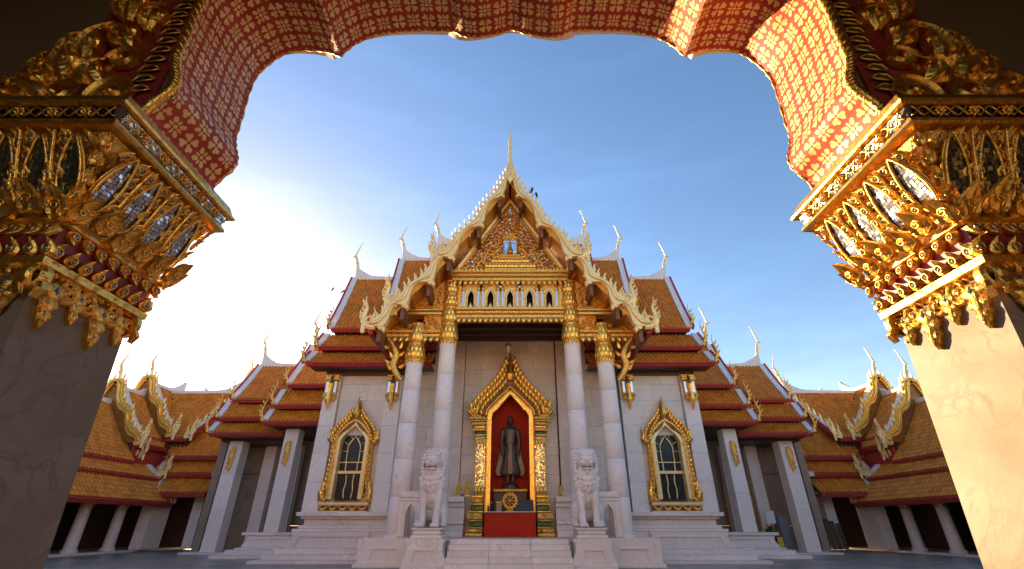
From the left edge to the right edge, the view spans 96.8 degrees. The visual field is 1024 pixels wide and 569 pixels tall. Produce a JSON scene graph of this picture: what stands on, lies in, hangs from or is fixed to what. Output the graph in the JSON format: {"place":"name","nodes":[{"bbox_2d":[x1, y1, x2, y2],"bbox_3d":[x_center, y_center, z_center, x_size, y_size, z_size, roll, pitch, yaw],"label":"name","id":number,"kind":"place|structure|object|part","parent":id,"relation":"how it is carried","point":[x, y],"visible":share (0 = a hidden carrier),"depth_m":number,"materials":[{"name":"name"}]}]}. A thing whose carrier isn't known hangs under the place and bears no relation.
{"place":"outdoors","nodes":[
{"label":"outdoors","id":0,"kind":"place"},
{"bbox_2d":[0,0,1023,568],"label":"gate pavilion","id":1,"kind":"structure","parent":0,"point":[120,124],"depth_m":2.53,"materials":[{"name":"gold stone"}]},
{"bbox_2d":[108,33,917,390],"label":"sky","id":2,"kind":"structure","parent":0,"point":[645,139],"materials":[{"name":"blue"}]},
{"bbox_2d":[44,549,983,568],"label":"courtyard floor","id":3,"kind":"structure","parent":0,"point":[848,559],"depth_m":18.18,"materials":[{"name":"stone"}]},
{"bbox_2d":[47,348,259,557],"bbox_3d":[-22.712,4.342,19.258,14.510,13.031,42.000,0,-28,0],"label":"cloister gallery","id":4,"kind":"object","parent":3,"relation":"on","point":[143,476],"visible":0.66,"depth_m":27.96,"materials":[{"name":"orange tile"}]},
{"bbox_2d":[50,503,78,549],"bbox_3d":[-26.072,13.911,26.179,0.148,2.360,1.400,0,-28,0],"label":"dark door","id":5,"kind":"structure","parent":4,"relation":"in","point":[69,512],"depth_m":26.43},
{"bbox_2d":[177,130,843,568],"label":"temple hall","id":6,"kind":"structure","parent":3,"relation":"on","point":[329,438],"depth_m":22.66,"materials":[{"name":"grey stone"}]},
{"bbox_2d":[316,397,379,511],"bbox_3d":[-7.729,8.141,22.094,2.527,5.252,0.870,0,-28,0],"label":"arched window","id":7,"kind":"structure","parent":6,"relation":"in","point":[349,467],"depth_m":21.75,"materials":[{"name":"gold metal"}]},
{"bbox_2d":[410,448,448,538],"bbox_3d":[-3.007,7.868,17.297,1.236,3.098,1.766,0,-28,0],"label":"guardian lion","id":8,"kind":"object","parent":6,"relation":"on","point":[432,506],"visible":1,"depth_m":16.81},
{"bbox_2d":[455,481,461,495],"bbox_3d":[-2.450,9.452,21.079,0.300,0.675,0.232,0,-28,0],"label":"golden figurine","id":9,"kind":"object","parent":6,"relation":"on","point":[459,488],"visible":1,"depth_m":21.00,"materials":[{"name":"yellow metal"}]},
{"bbox_2d":[464,481,469,496],"bbox_3d":[-2.090,9.452,21.078,0.300,0.675,0.232,0,-28,0],"label":"golden figurine","id":10,"kind":"object","parent":6,"relation":"on","point":[466,489],"visible":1,"depth_m":20.99,"materials":[{"name":"yellow metal"}]},
{"bbox_2d":[505,328,511,353],"bbox_3d":[-0.192,2.882,23.389,0.340,1.370,0.331,0,-28,0],"label":"hanging lantern","id":11,"kind":"object","parent":6,"relation":"hanging from","point":[508,347],"visible":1,"depth_m":23.12,"materials":[{"name":"white glass"}]},
{"bbox_2d":[484,511,535,536],"bbox_3d":[-0.090,10.736,20.386,2.340,0.998,0.920,0,-28,0],"label":"altar table","id":12,"kind":"object","parent":6,"relation":"on","point":[509,523],"visible":1,"depth_m":20.02,"materials":[{"name":"red fabric"}]},
{"bbox_2d":[496,502,501,510],"bbox_3d":[-0.590,10.075,20.637,0.270,0.400,0.230,0,-28,0],"label":"incense box","id":13,"kind":"object","parent":12,"relation":"on","point":[498,506],"visible":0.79,"depth_m":20.55,"materials":[{"name":"beige metal"}]},
{"bbox_2d":[493,484,526,510],"bbox_3d":[-0.088,10.304,21.941,1.640,1.205,1.081,0,-28,0],"label":"statue pedestal","id":14,"kind":"object","parent":12,"relation":"on","point":[521,494],"visible":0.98,"depth_m":21.61,"materials":[{"name":"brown wood"}]},
{"bbox_2d":[496,415,524,483],"bbox_3d":[-0.088,8.258,22.997,1.457,3.387,0.578,0,-28,0],"label":"standing statue","id":15,"kind":"object","parent":14,"relation":"on","point":[510,462],"visible":1,"depth_m":22.79,"materials":[{"name":"brown metal"}]},
{"bbox_2d":[501,492,518,510],"bbox_3d":[-0.085,9.875,20.739,0.721,0.849,0.456,-15,-32,27],"label":"dharma wheel","id":16,"kind":"object","parent":12,"relation":"on","point":[510,508],"visible":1,"depth_m":20.71,"materials":[{"name":"gold metal"}]},
{"bbox_2d":[516,500,533,510],"bbox_3d":[0.570,10.055,20.673,0.820,0.488,0.167,0,-28,0],"label":"black plaque","id":17,"kind":"object","parent":12,"relation":"on","point":[525,505],"visible":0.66,"depth_m":20.67,"materials":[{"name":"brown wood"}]},
{"bbox_2d":[553,341,562,494],"bbox_3d":[2.362,6.575,23.602,0.240,7.930,0.137,0,-28,0],"label":"conduit","id":18,"kind":"object","parent":6,"relation":"attached to","point":[560,486],"visible":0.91,"depth_m":23.07,"materials":[{"name":"plastic"}]},
{"bbox_2d":[570,448,608,538],"bbox_3d":[2.813,7.864,17.288,1.236,3.098,1.766,0,-28,0],"label":"guardian lion","id":19,"kind":"object","parent":6,"relation":"on","point":[585,506],"visible":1,"depth_m":16.80},
{"bbox_2d":[615,377,631,511],"bbox_3d":[5.461,8.097,22.131,0.102,7.300,0.102,-11,-30,20],"label":"drain pipe","id":20,"kind":"object","parent":6,"relation":"on","point":[622,434],"visible":0.54,"depth_m":22.54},
{"bbox_2d":[641,397,703,511],"bbox_3d":[7.551,8.129,22.070,2.527,5.252,0.870,0,-28,0],"label":"arched window","id":21,"kind":"structure","parent":6,"relation":"in","point":[670,466],"depth_m":21.73,"materials":[{"name":"gold metal"}]},
{"bbox_2d":[763,523,775,531],"bbox_3d":[14.056,13.356,24.809,0.626,0.588,0.501,0,-28,0],"label":"flower vase","id":22,"kind":"object","parent":6,"relation":"on","point":[768,529],"visible":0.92,"depth_m":24.77,"materials":[{"name":"brown metal"}]},
{"bbox_2d":[765,511,775,540],"bbox_3d":[14.666,13.813,25.527,0.470,2.000,0.300,0,-28,0],"label":"notice board","id":23,"kind":"object","parent":6,"relation":"on","point":[770,517],"visible":0.7,"depth_m":25.78,"materials":[{"name":"white paper"}]},
{"bbox_2d":[775,536,784,547],"bbox_3d":[14.054,13.948,24.471,0.850,0.770,0.640,0,-28,0],"label":"caution sign","id":24,"kind":"object","parent":6,"relation":"on","point":[779,540],"visible":0.37,"depth_m":24.27,"materials":[{"name":"yellow plastic"}]},
{"bbox_2d":[822,519,837,548],"bbox_3d":[18.994,14.900,27.194,0.280,1.598,0.271,0,-28,0],"label":"dark panel","id":25,"kind":"object","parent":3,"relation":"on","point":[830,534],"visible":0.98,"depth_m":27.15,"materials":[{"name":"grey wood"}]},
{"bbox_2d":[828,521,842,548],"bbox_3d":[19.334,14.949,27.158,0.280,1.480,0.254,0,-28,0],"label":"dark panel","id":26,"kind":"object","parent":3,"relation":"on","point":[836,535],"visible":1,"depth_m":27.12,"materials":[{"name":"grey wood"}]},
{"bbox_2d":[835,523,848,548],"bbox_3d":[19.674,14.997,27.123,0.280,1.361,0.237,0,-28,0],"label":"dark panel","id":27,"kind":"object","parent":3,"relation":"on","point":[841,535],"visible":1,"depth_m":27.10,"materials":[{"name":"grey wood"}]},
{"bbox_2d":[763,348,979,557],"bbox_3d":[22.778,4.304,19.188,14.511,13.031,42.000,0,-28,0],"label":"cloister gallery","id":28,"kind":"object","parent":3,"relation":"on","point":[877,465],"visible":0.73,"depth_m":28.01,"materials":[{"name":"orange tile"}]},
{"bbox_2d":[948,503,976,549],"bbox_3d":[26.176,13.868,26.099,0.148,2.360,1.400,0,-28,0],"label":"dark door","id":29,"kind":"structure","parent":28,"relation":"in","point":[958,514],"depth_m":26.36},
{"bbox_2d":[775,516,795,549],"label":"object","id":30,"kind":"object","parent":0,"point":[783,527],"visible":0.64,"depth_m":25.66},
{"bbox_3d":[15.466,13.966,25.602,0.470,1.600,0.018,0,-28,0],"label":"door","id":31,"kind":"part","parent":30,"relation":"part of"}
]}

